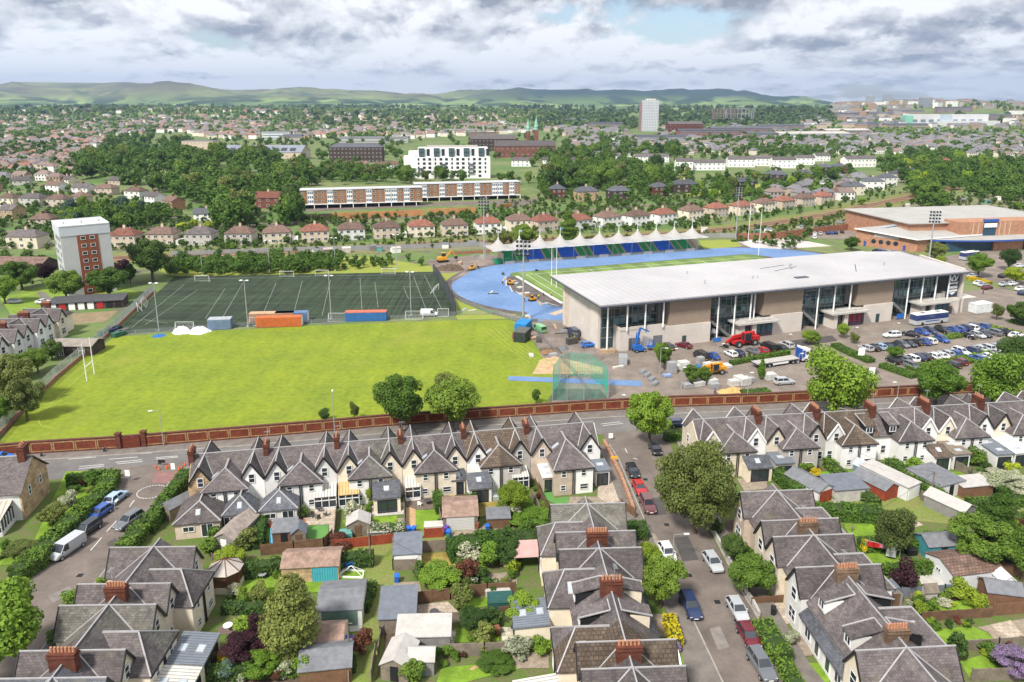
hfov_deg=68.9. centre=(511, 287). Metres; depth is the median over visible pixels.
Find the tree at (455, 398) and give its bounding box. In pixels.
[423,375,481,428]
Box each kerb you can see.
[40,481,169,649]
[42,395,1017,459]
[502,276,556,305]
[609,444,723,681]
[677,441,758,617]
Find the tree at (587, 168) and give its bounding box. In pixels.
[585,164,595,171]
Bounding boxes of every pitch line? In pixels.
[143,316,441,333]
[526,257,756,295]
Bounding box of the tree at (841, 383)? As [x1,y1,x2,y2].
[805,343,881,410]
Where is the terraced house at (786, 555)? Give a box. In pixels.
[764,505,862,604]
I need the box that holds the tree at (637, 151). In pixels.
[632,145,642,155]
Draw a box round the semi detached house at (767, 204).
[750,195,775,211]
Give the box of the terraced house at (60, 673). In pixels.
[0,664,113,681]
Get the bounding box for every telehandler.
[702,362,726,376]
[720,330,759,347]
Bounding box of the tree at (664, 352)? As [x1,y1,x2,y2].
[656,342,671,369]
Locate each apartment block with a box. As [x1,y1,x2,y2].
[299,185,422,208]
[403,145,489,178]
[413,180,520,200]
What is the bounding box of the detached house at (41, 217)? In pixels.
[27,210,59,225]
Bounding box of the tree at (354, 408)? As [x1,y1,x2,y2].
[349,401,358,416]
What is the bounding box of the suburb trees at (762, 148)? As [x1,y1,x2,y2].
[0,132,1023,190]
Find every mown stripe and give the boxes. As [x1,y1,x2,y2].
[517,271,562,300]
[543,269,562,274]
[568,268,588,272]
[594,266,613,270]
[619,264,637,268]
[642,262,662,266]
[665,260,686,264]
[687,259,708,263]
[711,257,730,261]
[732,255,752,259]
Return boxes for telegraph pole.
[343,620,351,641]
[368,525,370,553]
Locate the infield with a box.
[507,254,773,306]
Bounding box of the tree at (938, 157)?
[934,155,943,160]
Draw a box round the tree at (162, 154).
[156,150,166,162]
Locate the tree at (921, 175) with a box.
[913,171,928,181]
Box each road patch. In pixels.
[48,586,71,602]
[107,538,117,546]
[652,497,666,515]
[673,536,697,560]
[710,627,728,649]
[791,336,836,346]
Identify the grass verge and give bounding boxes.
[156,257,432,276]
[441,273,511,319]
[699,240,740,248]
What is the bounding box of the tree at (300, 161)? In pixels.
[297,157,308,168]
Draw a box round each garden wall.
[603,439,634,508]
[711,530,760,615]
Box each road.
[43,396,1016,479]
[738,230,1023,286]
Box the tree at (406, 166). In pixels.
[401,163,411,169]
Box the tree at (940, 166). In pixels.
[931,163,947,169]
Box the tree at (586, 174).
[572,170,588,185]
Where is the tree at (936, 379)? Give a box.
[915,359,968,404]
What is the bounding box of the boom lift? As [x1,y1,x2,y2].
[632,327,655,352]
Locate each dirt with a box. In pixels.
[451,271,468,281]
[495,312,525,319]
[541,320,568,328]
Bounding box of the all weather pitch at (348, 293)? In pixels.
[122,272,455,332]
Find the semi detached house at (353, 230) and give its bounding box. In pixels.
[337,218,365,240]
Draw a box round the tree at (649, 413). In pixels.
[625,390,673,444]
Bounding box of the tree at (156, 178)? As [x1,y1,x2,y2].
[148,171,165,191]
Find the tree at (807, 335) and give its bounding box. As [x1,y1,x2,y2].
[801,329,815,344]
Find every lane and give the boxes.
[254,519,514,560]
[823,493,1023,523]
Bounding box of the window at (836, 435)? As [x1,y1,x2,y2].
[833,433,839,440]
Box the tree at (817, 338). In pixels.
[811,331,821,343]
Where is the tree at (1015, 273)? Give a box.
[1003,267,1023,281]
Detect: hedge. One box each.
[6,468,122,579]
[64,467,113,487]
[113,518,151,546]
[138,468,189,533]
[205,654,356,681]
[206,517,223,536]
[220,599,266,615]
[242,547,374,580]
[252,510,267,549]
[364,579,377,612]
[366,520,404,535]
[432,488,443,513]
[445,525,514,563]
[466,492,479,520]
[502,527,536,542]
[627,518,648,540]
[661,612,684,645]
[663,430,681,441]
[729,349,790,364]
[731,239,748,241]
[740,387,771,392]
[750,616,794,665]
[772,467,805,489]
[775,656,806,681]
[815,500,883,523]
[821,456,846,472]
[830,342,875,363]
[856,528,968,553]
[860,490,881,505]
[873,558,933,575]
[878,362,917,378]
[884,456,947,494]
[906,347,1000,372]
[924,332,964,341]
[964,493,1023,511]
[965,276,992,283]
[985,322,1021,332]
[1008,318,1023,325]
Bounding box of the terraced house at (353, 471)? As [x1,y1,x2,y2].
[333,425,370,508]
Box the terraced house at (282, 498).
[258,431,301,524]
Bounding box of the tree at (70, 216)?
[65,214,74,218]
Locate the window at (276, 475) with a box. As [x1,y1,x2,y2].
[273,471,279,480]
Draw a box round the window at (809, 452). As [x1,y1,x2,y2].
[807,449,812,454]
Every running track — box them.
[452,248,819,311]
[527,309,562,321]
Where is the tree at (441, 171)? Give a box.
[438,166,446,180]
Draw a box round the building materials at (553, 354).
[549,352,557,356]
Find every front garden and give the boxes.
[652,614,666,636]
[679,651,684,664]
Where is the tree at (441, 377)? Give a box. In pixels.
[434,371,453,386]
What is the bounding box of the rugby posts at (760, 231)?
[748,207,761,255]
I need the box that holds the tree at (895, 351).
[886,346,904,355]
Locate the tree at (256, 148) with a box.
[247,143,262,155]
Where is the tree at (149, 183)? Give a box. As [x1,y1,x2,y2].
[144,176,155,190]
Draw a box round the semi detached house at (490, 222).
[473,213,506,233]
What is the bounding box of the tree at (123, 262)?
[114,259,129,269]
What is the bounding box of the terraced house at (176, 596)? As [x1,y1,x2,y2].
[73,563,206,639]
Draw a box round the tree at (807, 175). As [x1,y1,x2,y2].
[803,173,812,178]
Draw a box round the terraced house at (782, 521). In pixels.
[753,503,845,561]
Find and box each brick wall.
[0,381,1023,454]
[451,250,492,254]
[737,224,847,239]
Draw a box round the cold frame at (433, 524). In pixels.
[424,520,442,527]
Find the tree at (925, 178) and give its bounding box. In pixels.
[918,174,936,183]
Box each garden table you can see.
[223,622,232,629]
[430,608,438,612]
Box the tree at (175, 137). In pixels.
[170,135,179,142]
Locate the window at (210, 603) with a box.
[208,596,213,609]
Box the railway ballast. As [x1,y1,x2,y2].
[113,187,960,260]
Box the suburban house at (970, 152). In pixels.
[965,149,977,156]
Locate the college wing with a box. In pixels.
[470,135,515,150]
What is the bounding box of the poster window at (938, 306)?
[935,303,947,310]
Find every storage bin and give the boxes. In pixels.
[105,327,118,331]
[110,330,125,337]
[116,327,130,332]
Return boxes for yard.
[72,311,116,323]
[349,625,361,631]
[384,633,394,649]
[393,581,420,590]
[451,526,501,535]
[488,571,516,583]
[512,652,548,667]
[568,497,606,502]
[597,474,619,502]
[796,636,813,655]
[978,619,1023,638]
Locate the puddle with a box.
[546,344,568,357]
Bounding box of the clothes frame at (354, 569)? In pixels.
[340,565,363,578]
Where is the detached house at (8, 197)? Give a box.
[0,190,20,205]
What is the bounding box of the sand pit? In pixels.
[533,356,602,373]
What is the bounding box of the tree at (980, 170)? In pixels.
[976,165,993,179]
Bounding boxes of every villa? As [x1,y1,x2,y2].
[255,189,279,207]
[548,181,565,198]
[573,184,598,201]
[606,183,630,200]
[648,180,668,196]
[670,177,698,193]
[736,175,755,187]
[763,168,787,181]
[791,167,814,181]
[812,162,831,174]
[830,161,847,173]
[837,179,865,194]
[859,174,885,189]
[875,171,898,185]
[888,167,906,181]
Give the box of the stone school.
[328,143,383,161]
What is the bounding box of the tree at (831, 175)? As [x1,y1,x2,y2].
[826,171,837,179]
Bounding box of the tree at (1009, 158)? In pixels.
[1004,154,1016,164]
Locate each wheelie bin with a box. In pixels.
[345,562,350,568]
[394,573,398,582]
[443,524,448,533]
[446,528,450,537]
[475,521,479,528]
[493,624,500,635]
[771,605,775,615]
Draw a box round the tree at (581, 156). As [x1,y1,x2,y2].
[576,154,584,159]
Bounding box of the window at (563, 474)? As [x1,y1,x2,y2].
[561,471,566,477]
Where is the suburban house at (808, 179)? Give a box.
[804,177,813,183]
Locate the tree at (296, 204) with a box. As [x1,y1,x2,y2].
[288,191,305,224]
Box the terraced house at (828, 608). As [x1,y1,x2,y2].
[798,576,910,665]
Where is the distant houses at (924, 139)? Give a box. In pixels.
[0,98,1023,149]
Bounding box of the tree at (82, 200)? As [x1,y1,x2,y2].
[76,195,88,206]
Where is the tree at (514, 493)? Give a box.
[496,479,530,507]
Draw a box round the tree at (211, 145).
[207,142,218,148]
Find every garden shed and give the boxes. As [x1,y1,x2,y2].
[159,491,188,521]
[271,516,298,542]
[290,519,307,540]
[297,638,354,681]
[305,619,347,642]
[345,509,370,536]
[370,531,388,535]
[377,584,417,633]
[379,632,419,681]
[393,531,422,562]
[395,613,451,648]
[407,646,436,675]
[852,457,864,471]
[888,578,904,605]
[913,531,957,556]
[920,583,939,600]
[923,486,976,517]
[924,549,1004,587]
[957,473,993,497]
[977,576,1023,605]
[992,567,1015,580]
[999,537,1020,577]
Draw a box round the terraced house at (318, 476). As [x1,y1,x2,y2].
[300,431,338,510]
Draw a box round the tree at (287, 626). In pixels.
[256,571,322,661]
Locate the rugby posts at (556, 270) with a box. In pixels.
[551,254,556,287]
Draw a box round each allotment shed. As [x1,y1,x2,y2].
[342,246,350,252]
[370,244,375,250]
[376,245,382,251]
[390,246,400,252]
[442,242,448,248]
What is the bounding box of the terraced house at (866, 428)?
[839,408,880,460]
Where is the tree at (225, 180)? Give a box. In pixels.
[217,174,233,188]
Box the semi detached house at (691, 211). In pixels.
[677,201,704,219]
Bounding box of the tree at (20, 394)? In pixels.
[0,377,45,420]
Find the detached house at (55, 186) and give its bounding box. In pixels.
[44,179,69,191]
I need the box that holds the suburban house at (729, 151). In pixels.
[724,147,735,154]
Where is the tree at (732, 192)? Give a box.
[730,188,738,196]
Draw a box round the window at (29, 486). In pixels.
[27,484,31,494]
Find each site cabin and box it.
[514,318,531,330]
[968,300,992,313]
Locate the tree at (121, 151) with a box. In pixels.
[113,149,125,155]
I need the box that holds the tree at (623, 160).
[615,158,628,164]
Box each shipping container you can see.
[207,316,232,329]
[249,311,293,322]
[255,315,302,327]
[276,310,308,321]
[345,309,386,321]
[513,326,530,342]
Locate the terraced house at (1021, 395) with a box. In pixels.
[1017,390,1023,399]
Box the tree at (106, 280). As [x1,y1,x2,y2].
[84,266,129,293]
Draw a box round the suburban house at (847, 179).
[837,177,856,181]
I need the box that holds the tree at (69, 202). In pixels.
[61,198,76,213]
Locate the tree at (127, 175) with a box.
[120,163,137,184]
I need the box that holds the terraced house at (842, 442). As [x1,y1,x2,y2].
[803,401,860,468]
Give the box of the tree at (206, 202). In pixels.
[202,196,212,207]
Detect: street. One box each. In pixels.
[0,462,183,677]
[4,202,689,232]
[496,198,537,208]
[603,430,782,681]
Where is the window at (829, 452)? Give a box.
[826,450,832,456]
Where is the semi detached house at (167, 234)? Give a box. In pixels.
[145,223,183,244]
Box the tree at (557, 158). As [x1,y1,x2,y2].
[550,154,559,161]
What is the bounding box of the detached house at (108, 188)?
[94,181,119,194]
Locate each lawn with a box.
[0,287,137,313]
[0,471,96,564]
[238,571,365,601]
[265,528,270,538]
[307,525,328,539]
[352,543,394,681]
[372,515,396,522]
[416,509,439,520]
[416,511,430,530]
[422,552,485,565]
[437,665,518,681]
[453,628,500,641]
[454,598,486,606]
[478,501,497,516]
[542,492,569,503]
[686,189,740,197]
[810,663,828,681]
[843,522,877,535]
[850,498,943,517]
[865,553,900,563]
[935,626,992,644]
[939,600,972,610]
[952,471,964,474]
[960,648,1023,677]
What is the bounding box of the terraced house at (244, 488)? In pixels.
[221,437,265,525]
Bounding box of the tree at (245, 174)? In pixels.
[239,170,257,179]
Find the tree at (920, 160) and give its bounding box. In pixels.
[914,154,929,166]
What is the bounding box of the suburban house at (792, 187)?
[786,183,803,195]
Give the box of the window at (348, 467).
[346,465,351,474]
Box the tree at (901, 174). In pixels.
[897,167,911,182]
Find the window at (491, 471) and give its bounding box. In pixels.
[488,468,493,474]
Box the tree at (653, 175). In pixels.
[646,169,661,182]
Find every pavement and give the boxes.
[33,391,1019,458]
[42,483,169,649]
[600,444,721,681]
[678,441,823,681]
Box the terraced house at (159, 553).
[104,537,215,620]
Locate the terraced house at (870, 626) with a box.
[818,602,946,681]
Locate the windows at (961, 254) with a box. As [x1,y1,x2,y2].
[959,252,979,256]
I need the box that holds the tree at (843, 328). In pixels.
[837,322,849,337]
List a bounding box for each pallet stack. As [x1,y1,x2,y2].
[662,373,671,377]
[666,361,676,373]
[677,359,689,370]
[682,382,694,388]
[689,380,699,387]
[696,356,704,364]
[697,380,705,386]
[702,361,712,365]
[706,377,718,384]
[707,382,719,388]
[723,362,732,368]
[727,378,739,386]
[737,375,751,386]
[763,371,776,380]
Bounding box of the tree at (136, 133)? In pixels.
[130,130,139,137]
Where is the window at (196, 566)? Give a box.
[194,558,198,568]
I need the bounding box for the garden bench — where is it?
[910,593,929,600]
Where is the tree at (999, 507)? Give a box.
[979,484,1018,526]
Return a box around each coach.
[909,309,948,325]
[959,250,979,259]
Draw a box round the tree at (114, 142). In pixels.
[111,139,120,146]
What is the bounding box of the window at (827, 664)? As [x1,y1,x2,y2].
[824,656,830,675]
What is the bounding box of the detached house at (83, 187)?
[70,181,95,193]
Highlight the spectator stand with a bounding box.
[484,220,707,263]
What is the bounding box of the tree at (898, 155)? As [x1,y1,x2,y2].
[891,152,905,161]
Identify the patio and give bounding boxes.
[218,615,241,634]
[303,509,334,530]
[372,502,403,515]
[417,601,457,612]
[501,627,512,640]
[737,478,766,490]
[919,574,943,584]
[991,620,1022,637]
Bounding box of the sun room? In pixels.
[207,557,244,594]
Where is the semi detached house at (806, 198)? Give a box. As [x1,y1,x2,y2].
[791,190,815,206]
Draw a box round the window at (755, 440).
[753,438,758,445]
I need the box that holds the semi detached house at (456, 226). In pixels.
[440,215,468,235]
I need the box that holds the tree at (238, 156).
[232,152,250,165]
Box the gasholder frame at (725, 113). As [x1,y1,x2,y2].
[712,109,754,119]
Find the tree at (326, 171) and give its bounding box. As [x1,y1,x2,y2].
[322,167,331,177]
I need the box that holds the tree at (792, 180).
[786,176,796,184]
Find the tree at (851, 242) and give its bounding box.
[844,236,860,249]
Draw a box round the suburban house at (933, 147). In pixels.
[930,144,939,150]
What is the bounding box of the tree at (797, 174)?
[794,170,801,181]
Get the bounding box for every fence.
[0,284,153,435]
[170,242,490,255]
[211,551,245,560]
[260,528,332,555]
[333,504,336,532]
[334,530,421,547]
[370,643,375,681]
[377,624,383,655]
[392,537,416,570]
[418,581,515,603]
[422,539,445,551]
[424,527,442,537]
[426,611,460,622]
[433,264,456,314]
[444,641,508,656]
[498,605,508,613]
[532,490,540,506]
[535,478,548,511]
[621,498,635,517]
[701,233,734,237]
[751,595,783,603]
[902,584,964,597]
[920,490,924,499]
[922,607,993,620]
[955,461,981,474]
[965,635,1023,650]
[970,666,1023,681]
[993,602,1023,615]
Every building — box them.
[0,256,57,268]
[261,131,290,138]
[282,134,303,142]
[338,136,410,142]
[444,129,471,133]
[551,251,976,350]
[587,122,622,129]
[634,135,685,139]
[675,129,740,136]
[708,126,772,131]
[742,131,794,137]
[756,124,804,130]
[774,131,851,139]
[817,128,869,134]
[834,112,859,116]
[846,117,878,120]
[848,122,898,128]
[854,105,892,107]
[866,112,893,116]
[881,123,928,130]
[887,110,923,113]
[934,107,972,112]
[988,114,1011,119]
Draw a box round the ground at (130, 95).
[0,81,1023,681]
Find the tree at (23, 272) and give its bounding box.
[0,261,38,290]
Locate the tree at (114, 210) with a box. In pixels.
[109,207,119,217]
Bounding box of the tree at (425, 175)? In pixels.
[421,170,429,180]
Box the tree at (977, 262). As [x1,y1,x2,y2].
[965,252,995,274]
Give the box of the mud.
[539,347,562,355]
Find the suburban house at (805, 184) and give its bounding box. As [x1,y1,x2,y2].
[794,180,810,188]
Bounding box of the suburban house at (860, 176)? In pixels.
[851,173,866,178]
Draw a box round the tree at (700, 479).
[653,438,739,533]
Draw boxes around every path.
[37,292,51,299]
[397,518,406,531]
[406,507,415,526]
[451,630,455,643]
[548,309,562,314]
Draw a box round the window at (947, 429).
[945,426,950,434]
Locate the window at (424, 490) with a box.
[422,488,427,494]
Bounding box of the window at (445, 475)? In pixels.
[443,472,448,478]
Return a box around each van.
[49,530,86,560]
[322,247,332,253]
[420,309,437,316]
[532,323,546,332]
[567,326,580,334]
[693,349,709,359]
[760,341,777,351]
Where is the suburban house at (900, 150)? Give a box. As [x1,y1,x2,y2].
[893,147,903,153]
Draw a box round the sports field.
[0,320,553,442]
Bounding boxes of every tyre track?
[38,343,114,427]
[483,327,528,361]
[489,328,535,362]
[495,328,540,362]
[501,329,547,363]
[507,329,553,364]
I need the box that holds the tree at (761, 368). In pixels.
[757,359,765,378]
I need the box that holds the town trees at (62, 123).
[0,100,1023,138]
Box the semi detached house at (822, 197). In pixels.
[811,188,833,204]
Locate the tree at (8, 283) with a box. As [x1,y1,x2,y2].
[0,275,19,303]
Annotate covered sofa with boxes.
[485,587,510,596]
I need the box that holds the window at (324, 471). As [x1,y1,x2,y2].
[321,467,327,476]
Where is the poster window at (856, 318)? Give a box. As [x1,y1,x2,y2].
[848,313,862,325]
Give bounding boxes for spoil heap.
[436,263,463,271]
[540,349,557,353]
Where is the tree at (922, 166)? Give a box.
[917,163,929,169]
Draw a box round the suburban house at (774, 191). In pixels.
[763,186,785,198]
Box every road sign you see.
[124,470,129,481]
[170,463,174,473]
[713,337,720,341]
[858,348,864,354]
[896,313,903,319]
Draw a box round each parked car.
[0,451,14,455]
[6,298,22,303]
[35,298,49,303]
[76,516,102,534]
[86,502,112,518]
[103,490,128,505]
[113,507,144,530]
[568,332,579,339]
[580,340,594,347]
[625,462,639,477]
[631,479,646,495]
[638,492,656,513]
[648,440,661,454]
[657,540,677,560]
[666,342,674,349]
[667,418,683,427]
[675,341,692,348]
[678,588,702,619]
[701,549,723,572]
[708,352,720,359]
[724,350,737,357]
[725,595,749,620]
[734,349,745,356]
[735,620,761,647]
[745,347,760,354]
[745,644,777,681]
[756,346,769,353]
[773,376,794,385]
[778,340,794,348]
[778,344,788,350]
[858,344,874,351]
[869,343,881,350]
[874,343,887,349]
[881,342,893,346]
[882,330,901,337]
[885,356,902,364]
[889,341,903,348]
[894,339,910,347]
[897,355,912,360]
[900,354,920,361]
[901,330,920,337]
[901,339,917,347]
[902,359,918,367]
[910,338,923,345]
[911,353,927,360]
[914,327,929,334]
[917,338,931,345]
[918,352,933,359]
[922,326,937,333]
[927,337,937,343]
[927,352,941,359]
[934,324,951,333]
[934,334,950,342]
[937,349,954,356]
[937,352,950,358]
[944,360,962,367]
[946,326,960,332]
[950,357,968,364]
[951,345,971,353]
[951,349,963,355]
[955,324,973,331]
[955,325,966,332]
[961,332,977,339]
[964,346,981,352]
[967,273,978,276]
[967,322,983,329]
[967,354,987,359]
[968,323,979,329]
[970,330,986,338]
[971,345,989,350]
[976,343,996,349]
[977,282,989,285]
[977,330,992,336]
[979,323,991,328]
[981,284,992,289]
[981,352,992,357]
[984,328,1003,335]
[990,349,1004,358]
[996,328,1011,335]
[998,281,1009,286]
[1008,281,1018,285]
[1008,331,1023,337]
[1014,263,1023,266]
[1014,286,1023,289]
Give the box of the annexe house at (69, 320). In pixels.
[62,309,73,331]
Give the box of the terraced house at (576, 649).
[512,619,678,681]
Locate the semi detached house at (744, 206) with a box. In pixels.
[728,197,755,215]
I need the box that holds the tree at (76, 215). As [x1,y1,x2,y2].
[62,212,78,218]
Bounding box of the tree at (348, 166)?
[343,161,353,172]
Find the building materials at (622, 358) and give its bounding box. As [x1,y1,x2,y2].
[619,353,626,365]
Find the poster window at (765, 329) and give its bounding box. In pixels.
[756,322,772,335]
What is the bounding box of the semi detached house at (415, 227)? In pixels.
[407,216,434,236]
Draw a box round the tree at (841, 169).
[838,165,845,173]
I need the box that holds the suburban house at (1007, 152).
[1001,150,1014,155]
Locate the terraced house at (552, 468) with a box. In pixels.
[521,415,573,495]
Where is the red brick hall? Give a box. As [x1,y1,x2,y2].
[665,121,702,131]
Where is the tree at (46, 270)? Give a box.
[35,262,56,277]
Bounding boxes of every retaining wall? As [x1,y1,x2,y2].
[299,213,331,220]
[332,209,424,218]
[428,207,475,214]
[498,203,511,207]
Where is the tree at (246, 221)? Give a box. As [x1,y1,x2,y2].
[236,206,249,224]
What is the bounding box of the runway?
[508,376,641,385]
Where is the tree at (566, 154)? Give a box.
[561,152,571,158]
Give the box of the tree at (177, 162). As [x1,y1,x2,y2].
[174,159,188,170]
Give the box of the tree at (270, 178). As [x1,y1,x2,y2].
[266,170,283,186]
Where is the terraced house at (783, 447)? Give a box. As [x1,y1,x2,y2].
[746,404,801,472]
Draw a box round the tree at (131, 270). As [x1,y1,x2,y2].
[122,263,136,283]
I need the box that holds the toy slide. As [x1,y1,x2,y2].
[269,524,272,542]
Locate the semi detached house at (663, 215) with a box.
[648,204,678,223]
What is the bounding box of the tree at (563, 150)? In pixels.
[558,147,565,153]
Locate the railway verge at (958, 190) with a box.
[113,188,965,264]
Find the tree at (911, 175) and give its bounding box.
[907,173,914,185]
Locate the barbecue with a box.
[904,546,917,555]
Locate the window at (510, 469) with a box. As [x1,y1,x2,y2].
[508,467,513,472]
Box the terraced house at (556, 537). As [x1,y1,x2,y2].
[538,516,636,585]
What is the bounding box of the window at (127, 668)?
[124,662,129,681]
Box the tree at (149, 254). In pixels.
[126,237,170,281]
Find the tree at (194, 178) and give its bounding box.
[181,172,198,185]
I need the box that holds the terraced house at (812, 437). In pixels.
[783,403,826,470]
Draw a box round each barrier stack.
[638,368,646,374]
[643,371,650,377]
[647,375,655,381]
[651,380,658,385]
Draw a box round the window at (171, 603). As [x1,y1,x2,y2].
[169,595,173,611]
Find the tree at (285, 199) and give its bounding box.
[281,194,290,212]
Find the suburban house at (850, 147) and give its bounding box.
[845,145,855,150]
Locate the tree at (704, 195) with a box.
[700,188,708,199]
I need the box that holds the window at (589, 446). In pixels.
[587,444,592,452]
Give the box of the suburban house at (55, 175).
[45,171,63,181]
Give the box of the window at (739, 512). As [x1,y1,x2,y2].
[737,506,741,520]
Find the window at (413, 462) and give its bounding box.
[411,459,416,468]
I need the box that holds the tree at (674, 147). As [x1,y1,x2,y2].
[669,143,679,154]
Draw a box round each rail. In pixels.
[113,187,949,257]
[113,187,953,258]
[118,187,946,256]
[125,187,956,258]
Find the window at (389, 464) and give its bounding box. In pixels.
[387,461,393,470]
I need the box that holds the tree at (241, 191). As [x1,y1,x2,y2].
[237,189,252,202]
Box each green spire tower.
[526,120,529,139]
[534,117,538,139]
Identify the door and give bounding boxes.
[59,304,65,309]
[68,303,74,309]
[78,303,84,309]
[87,302,93,308]
[96,302,102,308]
[106,301,112,307]
[115,301,121,307]
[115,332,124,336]
[220,539,226,548]
[280,533,287,541]
[295,534,301,540]
[312,567,336,581]
[321,610,357,625]
[355,525,361,535]
[390,666,398,681]
[397,555,418,562]
[418,663,425,675]
[447,517,473,530]
[525,329,530,342]
[745,325,750,330]
[819,489,831,502]
[837,315,842,326]
[892,594,900,605]
[908,484,919,499]
[949,484,954,495]
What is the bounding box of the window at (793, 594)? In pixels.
[790,583,796,601]
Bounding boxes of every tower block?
[51,217,116,295]
[638,99,658,130]
[865,95,874,101]
[918,97,932,107]
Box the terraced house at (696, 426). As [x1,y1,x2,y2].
[682,408,738,475]
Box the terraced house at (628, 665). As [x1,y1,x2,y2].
[577,639,687,681]
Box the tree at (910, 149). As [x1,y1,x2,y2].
[903,147,915,154]
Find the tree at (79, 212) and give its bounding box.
[70,208,84,217]
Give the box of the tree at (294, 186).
[286,184,298,191]
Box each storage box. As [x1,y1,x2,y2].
[339,528,351,537]
[494,257,510,263]
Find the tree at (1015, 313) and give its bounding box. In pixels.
[1006,301,1023,321]
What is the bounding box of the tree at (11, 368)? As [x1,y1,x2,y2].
[0,353,34,393]
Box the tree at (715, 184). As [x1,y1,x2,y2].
[711,181,720,190]
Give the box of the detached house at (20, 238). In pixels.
[4,225,50,248]
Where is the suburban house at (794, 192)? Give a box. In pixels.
[790,186,812,196]
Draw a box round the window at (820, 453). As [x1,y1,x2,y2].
[818,451,822,458]
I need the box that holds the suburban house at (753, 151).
[749,147,759,154]
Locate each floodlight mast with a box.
[148,282,160,330]
[239,280,249,326]
[324,275,332,318]
[405,271,413,315]
[478,198,488,259]
[516,240,530,317]
[734,187,743,238]
[928,211,941,256]
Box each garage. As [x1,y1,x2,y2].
[213,508,259,549]
[280,546,343,581]
[315,578,367,625]
[442,495,478,530]
[485,506,510,528]
[784,466,834,502]
[819,472,870,502]
[853,467,898,500]
[858,459,921,500]
[905,462,966,495]
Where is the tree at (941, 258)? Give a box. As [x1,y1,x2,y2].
[935,256,946,261]
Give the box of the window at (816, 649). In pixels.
[813,640,819,658]
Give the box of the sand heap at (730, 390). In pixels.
[717,387,740,393]
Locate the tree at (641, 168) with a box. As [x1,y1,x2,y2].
[638,165,643,176]
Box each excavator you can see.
[437,250,457,262]
[469,263,478,269]
[502,278,513,284]
[524,293,536,301]
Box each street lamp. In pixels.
[114,499,118,531]
[148,410,163,445]
[332,389,334,432]
[672,533,688,555]
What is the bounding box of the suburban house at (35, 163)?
[32,159,45,167]
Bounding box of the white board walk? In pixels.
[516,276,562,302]
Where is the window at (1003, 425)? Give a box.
[1000,423,1006,430]
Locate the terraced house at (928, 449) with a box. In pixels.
[889,397,952,469]
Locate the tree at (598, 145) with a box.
[595,142,605,150]
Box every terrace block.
[333,161,368,167]
[375,161,398,167]
[511,157,533,166]
[542,157,575,163]
[633,153,669,161]
[674,158,693,170]
[693,159,725,169]
[725,156,755,166]
[750,155,772,165]
[769,156,796,167]
[795,155,814,164]
[812,153,830,160]
[840,155,875,166]
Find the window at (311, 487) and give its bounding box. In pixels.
[308,485,314,491]
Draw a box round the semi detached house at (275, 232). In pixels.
[261,221,297,244]
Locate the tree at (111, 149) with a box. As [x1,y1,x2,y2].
[109,145,117,154]
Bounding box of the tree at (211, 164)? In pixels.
[206,161,216,176]
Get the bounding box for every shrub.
[0,538,10,546]
[0,550,5,558]
[5,539,39,556]
[34,501,69,524]
[45,628,55,643]
[57,489,77,506]
[59,588,75,604]
[67,484,81,491]
[77,479,86,486]
[83,468,100,486]
[95,577,106,582]
[176,222,188,227]
[189,219,197,225]
[198,536,219,556]
[203,221,214,227]
[209,544,244,565]
[216,649,227,662]
[217,628,267,662]
[217,658,234,677]
[225,595,232,599]
[226,583,239,596]
[228,243,237,248]
[229,527,257,549]
[232,614,249,632]
[236,586,247,601]
[236,673,245,681]
[241,649,279,679]
[247,611,267,634]
[249,579,268,599]
[268,668,283,679]
[272,570,280,577]
[272,660,292,679]
[287,673,297,679]
[290,654,308,676]
[300,504,310,516]
[329,531,350,548]
[343,500,365,517]
[352,627,372,654]
[358,217,367,222]
[365,486,371,502]
[365,503,371,511]
[398,658,425,681]
[412,560,423,579]
[418,558,461,590]
[436,646,440,656]
[439,659,447,667]
[441,645,453,655]
[448,582,473,610]
[452,651,458,661]
[454,557,464,565]
[455,558,479,578]
[456,541,481,561]
[459,605,494,630]
[459,651,466,657]
[461,576,477,585]
[466,627,474,636]
[472,628,486,641]
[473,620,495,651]
[475,649,513,675]
[476,566,488,579]
[477,541,498,567]
[481,576,499,590]
[486,605,505,624]
[495,539,519,563]
[496,501,504,506]
[500,575,508,581]
[501,634,533,660]
[505,504,520,513]
[505,559,520,570]
[505,589,538,622]
[507,569,517,578]
[509,502,549,526]
[516,517,536,529]
[529,634,551,655]
[677,642,681,650]
[709,517,723,532]
[740,545,753,557]
[783,629,799,643]
[799,463,814,470]
[809,467,821,475]
[857,198,865,204]
[860,538,867,552]
[889,556,919,587]
[905,456,923,466]
[911,594,925,606]
[913,599,928,613]
[914,590,922,595]
[923,202,933,206]
[926,598,938,610]
[926,617,934,625]
[932,624,942,630]
[936,596,952,607]
[938,591,946,597]
[944,586,952,598]
[944,618,953,628]
[947,630,968,657]
[949,576,979,600]
[954,615,960,624]
[962,596,970,605]
[966,445,987,464]
[970,593,989,608]
[976,467,1023,494]
[976,640,1000,663]
[980,461,992,471]
[990,643,1023,678]
[1003,462,1021,470]
[1009,468,1023,480]
[1010,497,1021,509]
[1013,201,1023,208]
[1015,511,1023,519]
[1016,518,1023,528]
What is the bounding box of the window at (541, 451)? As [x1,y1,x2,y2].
[539,448,544,456]
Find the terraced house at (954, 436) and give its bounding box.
[909,390,973,468]
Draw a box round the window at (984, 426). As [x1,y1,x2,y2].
[982,424,987,430]
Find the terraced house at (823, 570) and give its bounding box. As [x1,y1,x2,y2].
[785,549,895,635]

